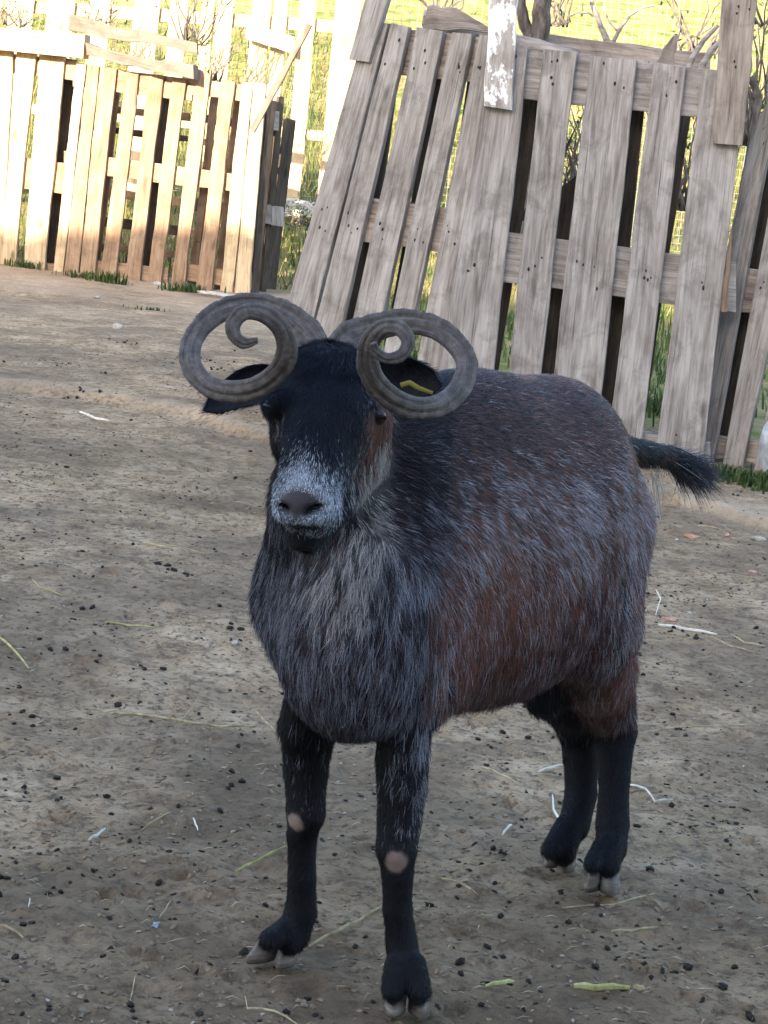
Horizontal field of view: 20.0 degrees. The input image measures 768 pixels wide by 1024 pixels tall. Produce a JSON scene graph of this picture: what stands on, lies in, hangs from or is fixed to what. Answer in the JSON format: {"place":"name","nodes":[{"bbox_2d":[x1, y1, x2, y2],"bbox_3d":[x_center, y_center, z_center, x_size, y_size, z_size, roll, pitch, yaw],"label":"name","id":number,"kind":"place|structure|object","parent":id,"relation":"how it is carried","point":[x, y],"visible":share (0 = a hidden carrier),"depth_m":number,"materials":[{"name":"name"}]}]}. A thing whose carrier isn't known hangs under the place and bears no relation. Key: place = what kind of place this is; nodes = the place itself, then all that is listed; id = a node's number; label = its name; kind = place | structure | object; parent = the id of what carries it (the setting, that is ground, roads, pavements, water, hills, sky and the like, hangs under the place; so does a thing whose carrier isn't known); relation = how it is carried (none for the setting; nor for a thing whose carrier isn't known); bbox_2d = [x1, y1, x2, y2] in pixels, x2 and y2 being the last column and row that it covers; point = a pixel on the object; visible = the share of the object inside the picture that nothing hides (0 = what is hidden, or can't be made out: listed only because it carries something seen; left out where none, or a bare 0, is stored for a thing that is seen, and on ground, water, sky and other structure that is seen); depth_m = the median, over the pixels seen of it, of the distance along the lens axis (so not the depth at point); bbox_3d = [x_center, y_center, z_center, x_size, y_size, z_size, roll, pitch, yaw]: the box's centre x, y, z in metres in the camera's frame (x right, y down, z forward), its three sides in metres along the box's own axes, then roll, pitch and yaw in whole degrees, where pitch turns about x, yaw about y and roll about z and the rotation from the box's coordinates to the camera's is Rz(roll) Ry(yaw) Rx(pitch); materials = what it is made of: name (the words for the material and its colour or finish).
{"place":"outdoors","nodes":[
{"label":"outdoors","id":0,"kind":"place"},
{"bbox_2d":[123,304,176,312],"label":"grass","id":1,"kind":"structure","parent":0,"point":[150,308],"depth_m":10.91,"materials":[{"name":"plant"}]},
{"bbox_2d":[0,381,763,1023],"bbox_3d":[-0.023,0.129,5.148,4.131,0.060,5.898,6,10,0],"label":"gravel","id":2,"kind":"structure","parent":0,"point":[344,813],"depth_m":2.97,"materials":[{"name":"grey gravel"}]},
{"bbox_2d":[0,0,767,1023],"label":"ground","id":3,"kind":"structure","parent":0,"point":[40,310],"depth_m":3.64,"materials":[{"name":"brown soil"}]},
{"bbox_2d":[0,924,23,937],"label":"straw stalk","id":4,"kind":"object","parent":3,"relation":"on","point":[10,928],"visible":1,"depth_m":2.69,"materials":[{"name":"beige plant"}]},
{"bbox_2d":[0,637,28,668],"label":"straw stalk","id":5,"kind":"object","parent":3,"relation":"on","point":[12,648],"visible":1,"depth_m":4.03,"materials":[{"name":"beige plant"}]},
{"bbox_2d":[0,0,46,27],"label":"shrub","id":6,"kind":"object","parent":3,"relation":"on","point":[2,19],"visible":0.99,"depth_m":13.91,"materials":[{"name":"brown plant"}]},
{"bbox_2d":[4,258,45,269],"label":"weed tuft","id":7,"kind":"object","parent":3,"relation":"on","point":[22,264],"visible":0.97,"depth_m":12.66,"materials":[{"name":"green plant"}]},
{"bbox_2d":[0,50,76,270],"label":"pallet fence panel","id":8,"kind":"object","parent":3,"relation":"on","point":[40,174],"visible":0.94,"depth_m":12.62,"materials":[{"name":"brown wood"}]},
{"bbox_2d":[0,28,89,58],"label":"beam","id":9,"kind":"structure","parent":8,"relation":"on","point":[46,43],"depth_m":12.39,"materials":[{"name":"brown wood"}]},
{"bbox_2d":[32,579,63,595],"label":"straw stalk","id":10,"kind":"object","parent":3,"relation":"on","point":[47,589],"visible":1,"depth_m":4.56,"materials":[{"name":"beige plant"}]},
{"bbox_2d":[52,268,105,278],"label":"weed tuft","id":11,"kind":"object","parent":3,"relation":"on","point":[74,275],"visible":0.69,"depth_m":12.37,"materials":[{"name":"green plant"}]},
{"bbox_2d":[79,411,108,420],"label":"straw stalk","id":12,"kind":"object","parent":3,"relation":"on","point":[93,417],"visible":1,"depth_m":7.13,"materials":[{"name":"beige plant"}]},
{"bbox_2d":[88,828,105,839],"bbox_3d":[-0.406,0.457,3.085,0.003,0.008,0.060,9,10,15],"label":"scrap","id":13,"kind":"object","parent":3,"relation":"on","point":[97,834],"visible":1,"depth_m":3.08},
{"bbox_2d":[70,0,130,23],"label":"shrub","id":14,"kind":"object","parent":3,"relation":"on","point":[98,14],"visible":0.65,"depth_m":13.89,"materials":[{"name":"brown plant"}]},
{"bbox_2d":[89,707,116,712],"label":"straw stalk","id":15,"kind":"object","parent":3,"relation":"on","point":[103,711],"visible":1,"depth_m":3.71,"materials":[{"name":"beige plant"}]},
{"bbox_2d":[81,268,132,284],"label":"weed tuft","id":16,"kind":"object","parent":3,"relation":"on","point":[111,279],"visible":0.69,"depth_m":12.20,"materials":[{"name":"green plant"}]},
{"bbox_2d":[111,323,122,328],"bbox_3d":[-1.210,-0.842,9.871,0.055,0.036,0.057,6,10,0],"label":"stone","id":17,"kind":"object","parent":3,"relation":"on","point":[117,326],"visible":0.95,"depth_m":9.85,"materials":[{"name":"grey stone"}]},
{"bbox_2d":[54,63,192,283],"bbox_3d":[-1.507,-1.935,12.589,0.802,1.243,0.175,8,10,12],"label":"pallet fence panel","id":18,"kind":"object","parent":3,"relation":"on","point":[156,172],"visible":0.96,"depth_m":12.52,"materials":[{"name":"brown wood"}]},
{"bbox_2d":[69,14,198,54],"bbox_3d":[-1.454,-2.777,12.648,0.799,0.160,0.033,8,10,12],"label":"weathered board","id":19,"kind":"object","parent":18,"relation":"on","point":[90,26],"visible":1,"depth_m":12.64,"materials":[{"name":"brown wood"}]},
{"bbox_2d":[85,42,198,79],"bbox_3d":[-1.368,-2.547,12.295,0.659,0.144,0.093,8,10,12],"label":"weathered board","id":20,"kind":"object","parent":18,"relation":"on","point":[176,68],"visible":1,"depth_m":12.25,"materials":[{"name":"brown wood"}]},
{"bbox_2d":[105,621,159,627],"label":"straw stalk","id":21,"kind":"object","parent":3,"relation":"on","point":[131,624],"visible":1,"depth_m":4.32,"materials":[{"name":"beige plant"}]},
{"bbox_2d":[130,975,135,1000],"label":"straw stalk","id":22,"kind":"object","parent":3,"relation":"on","point":[132,988],"visible":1,"depth_m":2.56,"materials":[{"name":"beige plant"}]},
{"bbox_2d":[151,921,159,927],"bbox_3d":[-0.290,0.523,2.763,0.010,0.002,0.022,6,10,0],"label":"plastic scrap","id":23,"kind":"object","parent":3,"relation":"on","point":[155,924],"visible":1,"depth_m":2.76,"materials":[{"name":"blue plastic"}]},
{"bbox_2d":[152,281,160,285],"bbox_3d":[-1.294,-1.299,12.391,0.057,0.030,0.029,5,10,-8],"label":"stone","id":24,"kind":"object","parent":3,"relation":"on","point":[158,283],"visible":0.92,"depth_m":12.38,"materials":[{"name":"grey stone"}]},
{"bbox_2d":[141,812,171,829],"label":"straw stalk","id":25,"kind":"object","parent":3,"relation":"on","point":[156,819],"visible":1,"depth_m":3.17,"materials":[{"name":"beige plant"}]},
{"bbox_2d":[142,542,173,548],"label":"straw stalk","id":26,"kind":"object","parent":3,"relation":"on","point":[157,545],"visible":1,"depth_m":5.11,"materials":[{"name":"beige plant"}]},
{"bbox_2d":[153,543,204,553],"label":"straw stalk","id":27,"kind":"object","parent":3,"relation":"on","point":[177,546],"visible":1,"depth_m":5.12,"materials":[{"name":"beige plant"}]},
{"bbox_2d":[0,0,361,198],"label":"tall fence","id":28,"kind":"object","parent":3,"relation":"on","point":[149,16],"visible":0.39,"depth_m":14.41,"materials":[{"name":"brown wood"}]},
{"bbox_2d":[246,23,293,52],"bbox_3d":[-0.748,-3.113,14.311,0.322,0.166,0.032,6,10,0],"label":"white board","id":29,"kind":"object","parent":28,"relation":"attached to","point":[274,39],"visible":0.97,"depth_m":14.30,"materials":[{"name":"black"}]},
{"bbox_2d":[116,713,254,727],"bbox_3d":[-0.336,0.354,3.688,0.238,0.011,0.042,5,10,-5],"label":"straw stalk","id":30,"kind":"object","parent":3,"relation":"on","point":[190,722],"visible":1,"depth_m":3.69,"materials":[{"name":"beige plant"}]},
{"bbox_2d":[158,280,225,292],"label":"weed tuft","id":31,"kind":"object","parent":3,"relation":"on","point":[190,288],"visible":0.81,"depth_m":12.13,"materials":[{"name":"green plant"}]},
{"bbox_2d":[155,0,235,46],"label":"shrub","id":32,"kind":"object","parent":3,"relation":"on","point":[185,35],"visible":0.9,"depth_m":13.66,"materials":[{"name":"brown plant"}]},
{"bbox_2d":[196,290,233,297],"bbox_3d":[-0.901,-1.197,12.045,0.281,0.038,0.052,6,10,0],"label":"stone","id":33,"kind":"object","parent":3,"relation":"on","point":[212,294],"visible":0.61,"depth_m":12.03,"materials":[{"name":"grey stone"}]},
{"bbox_2d":[171,69,266,292],"bbox_3d":[-0.932,-1.869,12.459,0.505,1.276,0.178,8,10,12],"label":"pallet fence panel","id":34,"kind":"object","parent":3,"relation":"on","point":[236,180],"visible":0.96,"depth_m":12.39,"materials":[{"name":"brown wood"}]},
{"bbox_2d":[250,24,311,132],"bbox_3d":[-0.571,-2.398,12.038,0.299,0.620,0.022,8,10,11],"label":"wooden plank","id":35,"kind":"object","parent":34,"relation":"on","point":[274,89],"visible":1,"depth_m":12.03,"materials":[{"name":"brown wood"}]},
{"bbox_2d":[197,38,241,81],"bbox_3d":[-1.000,-2.731,13.173,0.289,0.276,0.281,6,10,0],"label":"shrub","id":36,"kind":"object","parent":3,"relation":"on","point":[214,78],"visible":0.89,"depth_m":13.11,"materials":[{"name":"brown plant"}]},
{"bbox_2d":[235,845,285,871],"bbox_3d":[-0.172,0.485,3.046,0.003,0.013,0.119,12,11,31],"label":"straw stalk","id":37,"kind":"object","parent":3,"relation":"on","point":[259,859],"visible":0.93,"depth_m":3.04,"materials":[{"name":"plant"}]},
{"bbox_2d":[255,711,276,732],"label":"straw stalk","id":38,"kind":"object","parent":3,"relation":"on","point":[266,722],"visible":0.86,"depth_m":3.74,"materials":[{"name":"beige plant"}]},
{"bbox_2d":[245,996,296,1023],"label":"straw stalk","id":39,"kind":"object","parent":3,"relation":"on","point":[265,1009],"visible":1,"depth_m":2.52,"materials":[{"name":"beige plant"}]},
{"bbox_2d":[251,96,295,292],"bbox_3d":[-0.666,-1.826,12.669,0.167,1.174,0.599,9,10,19],"label":"pallet fence panel","id":40,"kind":"object","parent":3,"relation":"on","point":[276,158],"visible":0.91,"depth_m":12.62,"materials":[{"name":"grey wood"}]},
{"bbox_2d":[284,190,314,230],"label":"shrub","id":41,"kind":"object","parent":3,"relation":"on","point":[301,221],"visible":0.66,"depth_m":13.43,"materials":[{"name":"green plant"}]},
{"bbox_2d":[284,198,314,222],"bbox_3d":[-0.568,-1.951,14.101,0.443,0.154,0.180,6,10,0],"label":"boulder","id":42,"kind":"object","parent":3,"relation":"on","point":[304,204],"visible":0.24,"depth_m":14.02,"materials":[{"name":"stone"}]},
{"bbox_2d":[309,906,382,946],"bbox_3d":[-0.043,0.537,2.834,0.009,0.011,0.190,12,11,29],"label":"straw stalk","id":43,"kind":"object","parent":3,"relation":"on","point":[344,926],"visible":0.91,"depth_m":2.81,"materials":[{"name":"beige plant"}]},
{"bbox_2d":[273,23,487,370],"bbox_3d":[0.002,-1.019,7.746,0.839,1.406,0.150,12,11,31],"label":"wooden pallet","id":44,"kind":"object","parent":3,"relation":"on","point":[369,216],"visible":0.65,"depth_m":7.63,"materials":[{"name":"grey wood"}]},
{"bbox_2d":[349,0,390,61],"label":"upright board","id":45,"kind":"object","parent":44,"relation":"attached to","point":[371,22],"visible":1,"depth_m":7.61,"materials":[{"name":"grey wood"}]},
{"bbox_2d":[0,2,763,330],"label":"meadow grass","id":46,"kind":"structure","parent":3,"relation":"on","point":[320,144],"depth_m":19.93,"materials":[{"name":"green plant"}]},
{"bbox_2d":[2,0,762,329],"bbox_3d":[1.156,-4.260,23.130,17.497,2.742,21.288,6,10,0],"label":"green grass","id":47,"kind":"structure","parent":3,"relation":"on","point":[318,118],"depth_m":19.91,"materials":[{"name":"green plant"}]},
{"bbox_2d":[0,338,765,1021],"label":"droppings","id":48,"kind":"object","parent":3,"relation":"on","point":[722,986],"visible":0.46,"depth_m":3.23,"materials":[{"name":"black"}]},
{"bbox_2d":[0,339,767,1023],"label":"soil clods","id":49,"kind":"object","parent":3,"relation":"on","point":[84,1011],"visible":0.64,"depth_m":3.08,"materials":[{"name":"brown soil"}]},
{"bbox_2d":[0,344,767,1023],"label":"dung crumbs","id":50,"kind":"object","parent":3,"relation":"on","point":[200,1012],"visible":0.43,"depth_m":3.34,"materials":[{"name":"black soil"}]},
{"bbox_2d":[0,341,767,1023],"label":"straw litter","id":51,"kind":"object","parent":3,"relation":"on","point":[336,811],"visible":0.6,"depth_m":3.12,"materials":[{"name":"plant"}]},
{"bbox_2d":[71,0,767,251],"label":"wire fence","id":52,"kind":"object","parent":3,"relation":"on","point":[289,106],"visible":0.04,"depth_m":15.07,"materials":[{"name":"grey metal"}]},
{"bbox_2d":[419,0,475,14],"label":"shrub","id":53,"kind":"object","parent":3,"relation":"on","point":[438,3],"visible":0.22,"depth_m":9.36,"materials":[{"name":"brown plant"}]},
{"bbox_2d":[423,4,487,32],"bbox_3d":[0.284,-1.822,8.073,0.277,0.100,0.043,6,10,0],"label":"old plank","id":54,"kind":"object","parent":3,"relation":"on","point":[445,19],"visible":0.91,"depth_m":8.05,"materials":[{"name":"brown wood"}]},
{"bbox_2d":[178,292,739,1019],"bbox_3d":[0.099,0.143,2.727,0.296,0.821,1.062,12,11,31],"label":"goat","id":55,"kind":"object","parent":3,"relation":"on","point":[466,534],"visible":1,"depth_m":2.48},
{"bbox_2d":[442,878,477,894],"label":"straw stalk","id":56,"kind":"object","parent":3,"relation":"on","point":[458,882],"visible":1,"depth_m":3.04,"materials":[{"name":"beige plant"}]},
{"bbox_2d":[485,979,514,987],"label":"straw stalk","id":57,"kind":"object","parent":3,"relation":"on","point":[500,982],"visible":1,"depth_m":2.67,"materials":[{"name":"plant"}]},
{"bbox_2d":[481,766,518,783],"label":"straw stalk","id":58,"kind":"object","parent":3,"relation":"on","point":[499,773],"visible":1,"depth_m":3.56,"materials":[{"name":"beige plant"}]},
{"bbox_2d":[502,824,511,835],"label":"straw stalk","id":59,"kind":"object","parent":3,"relation":"on","point":[506,828],"visible":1,"depth_m":3.29,"materials":[{"name":"white plant"}]},
{"bbox_2d":[517,0,551,285],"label":"dead tree","id":60,"kind":"object","parent":3,"relation":"on","point":[539,27],"visible":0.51,"depth_m":8.37,"materials":[{"name":"brown wood"}]},
{"bbox_2d":[538,764,562,772],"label":"straw stalk","id":61,"kind":"object","parent":3,"relation":"on","point":[551,767],"visible":0.88,"depth_m":3.64,"materials":[{"name":"white plant"}]},
{"bbox_2d":[552,794,558,817],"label":"straw stalk","id":62,"kind":"object","parent":3,"relation":"on","point":[555,812],"visible":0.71,"depth_m":3.41,"materials":[{"name":"white plant"}]},
{"bbox_2d":[551,0,582,34],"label":"shrub","id":63,"kind":"object","parent":3,"relation":"on","point":[560,17],"visible":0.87,"depth_m":9.62,"materials":[{"name":"brown plant"}]},
{"bbox_2d":[562,106,583,184],"bbox_3d":[0.781,-1.481,8.769,0.241,0.487,0.386,6,10,0],"label":"shrub","id":64,"kind":"object","parent":3,"relation":"on","point":[573,159],"visible":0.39,"depth_m":8.72,"materials":[{"name":"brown plant"}]},
{"bbox_2d":[380,293,767,426],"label":"undergrowth","id":65,"kind":"object","parent":3,"relation":"on","point":[657,354],"visible":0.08,"depth_m":10.47,"materials":[{"name":"green plant"}]},
{"bbox_2d":[441,45,746,461],"bbox_3d":[0.725,-0.864,7.422,0.981,1.362,0.169,8,10,10],"label":"wooden pallet","id":66,"kind":"object","parent":3,"relation":"on","point":[594,289],"visible":0.8,"depth_m":7.35,"materials":[{"name":"grey wood"}]},
{"bbox_2d":[422,10,580,54],"bbox_3d":[0.443,-1.794,8.208,0.607,0.134,0.065,6,10,0],"label":"fallen log","id":67,"kind":"object","parent":66,"relation":"on","point":[533,44],"visible":0.25,"depth_m":8.19,"materials":[{"name":"grey wood"}]},
{"bbox_2d":[484,0,518,109],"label":"upright board","id":68,"kind":"object","parent":66,"relation":"on","point":[499,67],"visible":1,"depth_m":7.27,"materials":[{"name":"paint"}]},
{"bbox_2d":[548,34,710,68],"bbox_3d":[0.951,-1.799,8.524,0.661,0.080,0.042,6,10,0],"label":"old plank","id":69,"kind":"object","parent":66,"relation":"on","point":[637,52],"visible":0.51,"depth_m":8.50,"materials":[{"name":"grey wood"}]},
{"bbox_2d":[713,0,756,144],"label":"upright board","id":70,"kind":"object","parent":66,"relation":"attached to","point":[737,23],"visible":1,"depth_m":7.16,"materials":[{"name":"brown wood"}]},
{"bbox_2d":[574,982,629,991],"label":"straw stalk","id":71,"kind":"object","parent":3,"relation":"on","point":[597,987],"visible":1,"depth_m":2.69,"materials":[{"name":"yellow plant"}]},
{"bbox_2d":[562,893,654,907],"bbox_3d":[0.318,0.543,3.026,0.162,0.007,0.017,0,12,-32],"label":"straw stalk","id":72,"kind":"object","parent":3,"relation":"on","point":[608,904],"visible":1,"depth_m":3.02,"materials":[{"name":"beige plant"}]},
{"bbox_2d":[579,0,656,41],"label":"bare tree","id":73,"kind":"object","parent":3,"relation":"on","point":[602,30],"visible":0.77,"depth_m":8.77,"materials":[{"name":"brown wood"}]},
{"bbox_2d":[611,927,656,931],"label":"straw stalk","id":74,"kind":"object","parent":3,"relation":"on","point":[630,930],"visible":1,"depth_m":2.92,"materials":[{"name":"beige plant"}]},
{"bbox_2d":[633,984,644,990],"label":"straw stalk","id":75,"kind":"object","parent":3,"relation":"on","point":[637,987],"visible":1,"depth_m":2.70,"materials":[{"name":"beige plant"}]},
{"bbox_2d":[630,784,672,802],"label":"straw stalk","id":76,"kind":"object","parent":3,"relation":"on","point":[650,794],"visible":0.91,"depth_m":3.54,"materials":[{"name":"white plant"}]},
{"bbox_2d":[645,392,662,416],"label":"weed tuft","id":77,"kind":"object","parent":3,"relation":"on","point":[655,402],"visible":0.15,"depth_m":8.77,"materials":[{"name":"green plant"}]},
{"bbox_2d":[644,893,663,909],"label":"straw stalk","id":78,"kind":"object","parent":3,"relation":"on","point":[657,902],"visible":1,"depth_m":3.04,"materials":[{"name":"beige plant"}]},
{"bbox_2d":[657,35,677,64],"bbox_3d":[0.999,-1.625,7.730,0.077,0.148,0.024,6,10,0],"label":"broken stake","id":79,"kind":"object","parent":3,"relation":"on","point":[668,52],"visible":0.71,"depth_m":7.72,"materials":[{"name":"grey wood"}]},
{"bbox_2d":[645,116,690,413],"bbox_3d":[0.940,-0.865,7.683,0.156,1.316,0.034,7,10,3],"label":"leaning board","id":80,"kind":"object","parent":3,"relation":"on","point":[683,135],"visible":0.16,"depth_m":7.62,"materials":[{"name":"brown wood"}]},
{"bbox_2d":[662,617,676,621],"bbox_3d":[0.652,0.245,4.968,0.025,0.008,0.042,0,12,-33],"label":"brick chip","id":81,"kind":"object","parent":3,"relation":"on","point":[669,619],"visible":1,"depth_m":4.96,"materials":[{"name":"brick"}]},
{"bbox_2d":[658,624,716,634],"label":"straw stalk","id":82,"kind":"object","parent":3,"relation":"on","point":[687,629],"visible":1,"depth_m":4.86,"materials":[{"name":"white plant"}]},
{"bbox_2d":[684,533,700,538],"bbox_3d":[0.864,0.069,6.104,0.045,0.014,0.022,2,11,-23],"label":"brick chip","id":83,"kind":"object","parent":3,"relation":"on","point":[691,536],"visible":1,"depth_m":6.10,"materials":[{"name":"brick"}]},
{"bbox_2d":[646,111,752,210],"bbox_3d":[1.190,-1.426,8.348,0.509,0.659,0.338,6,10,0],"label":"shrub","id":84,"kind":"object","parent":3,"relation":"on","point":[682,201],"visible":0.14,"depth_m":8.35,"materials":[{"name":"brown plant"}]},
{"bbox_2d":[646,724,760,731],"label":"straw stalk","id":85,"kind":"object","parent":3,"relation":"on","point":[697,726],"visible":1,"depth_m":4.02,"materials":[{"name":"beige plant"}]},
{"bbox_2d":[698,40,718,68],"bbox_3d":[1.137,-1.549,7.680,0.099,0.260,0.027,6,10,0],"label":"stick","id":86,"kind":"object","parent":3,"relation":"on","point":[707,56],"visible":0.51,"depth_m":7.66,"materials":[{"name":"grey wood"}]},
{"bbox_2d":[659,0,767,59],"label":"shrub","id":87,"kind":"object","parent":3,"relation":"on","point":[691,45],"visible":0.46,"depth_m":9.35,"materials":[{"name":"brown plant"}]},
{"bbox_2d":[711,636,752,651],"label":"straw stalk","id":88,"kind":"object","parent":3,"relation":"on","point":[730,645],"visible":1,"depth_m":4.73,"materials":[{"name":"beige plant"}]},
{"bbox_2d":[707,460,761,485],"bbox_3d":[1.121,-0.133,7.151,0.294,0.061,0.363,6,10,0],"label":"weed tuft","id":89,"kind":"object","parent":3,"relation":"on","point":[730,471],"visible":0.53,"depth_m":7.11,"materials":[{"name":"green plant"}]},
{"bbox_2d":[705,102,767,470],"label":"wooden pallet","id":90,"kind":"object","parent":3,"relation":"on","point":[741,357],"visible":0.77,"depth_m":7.42,"materials":[{"name":"grey wood"}]},
{"bbox_2d":[712,2,767,27],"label":"shrub","id":91,"kind":"object","parent":3,"relation":"on","point":[760,19],"visible":0.27,"depth_m":8.56,"materials":[{"name":"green plant"}]},
{"bbox_2d":[722,468,767,493],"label":"weed tuft","id":92,"kind":"object","parent":3,"relation":"on","point":[754,480],"visible":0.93,"depth_m":7.01,"materials":[{"name":"green plant"}]},
{"bbox_2d":[731,634,764,646],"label":"straw stalk","id":93,"kind":"object","parent":3,"relation":"on","point":[744,642],"visible":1,"depth_m":4.78,"materials":[{"name":"beige plant"}]},
{"bbox_2d":[739,75,762,189],"bbox_3d":[1.309,-1.357,7.811,0.067,0.415,0.030,6,10,0],"label":"stick","id":94,"kind":"object","parent":3,"relation":"on","point":[755,88],"visible":0.63,"depth_m":7.78,"materials":[{"name":"brown wood"}]},
{"bbox_2d":[740,0,767,145],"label":"shrub","id":95,"kind":"object","parent":3,"relation":"on","point":[750,96],"visible":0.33,"depth_m":8.39,"materials":[{"name":"brown plant"}]},
{"bbox_2d":[751,536,765,540],"bbox_3d":[1.065,0.076,6.189,0.044,0.016,0.022,6,10,0],"label":"stone","id":96,"kind":"object","parent":3,"relation":"on","point":[757,538],"visible":1,"depth_m":6.18,"materials":[{"name":"white stone"}]},
{"bbox_2d":[758,421,767,471],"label":"boulder","id":97,"kind":"object","parent":3,"relation":"on","point":[763,449],"visible":0.71,"depth_m":7.38,"materials":[{"name":"stone"}]},
{"bbox_2d":[686,24,718,66],"bbox_3d":[1.091,-1.561,7.577,0.121,0.280,0.024,6,10,0],"label":"stick","id":98,"kind":"object","parent":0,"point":[696,50],"visible":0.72,"depth_m":7.56,"materials":[{"name":"grey wood"}]}
]}

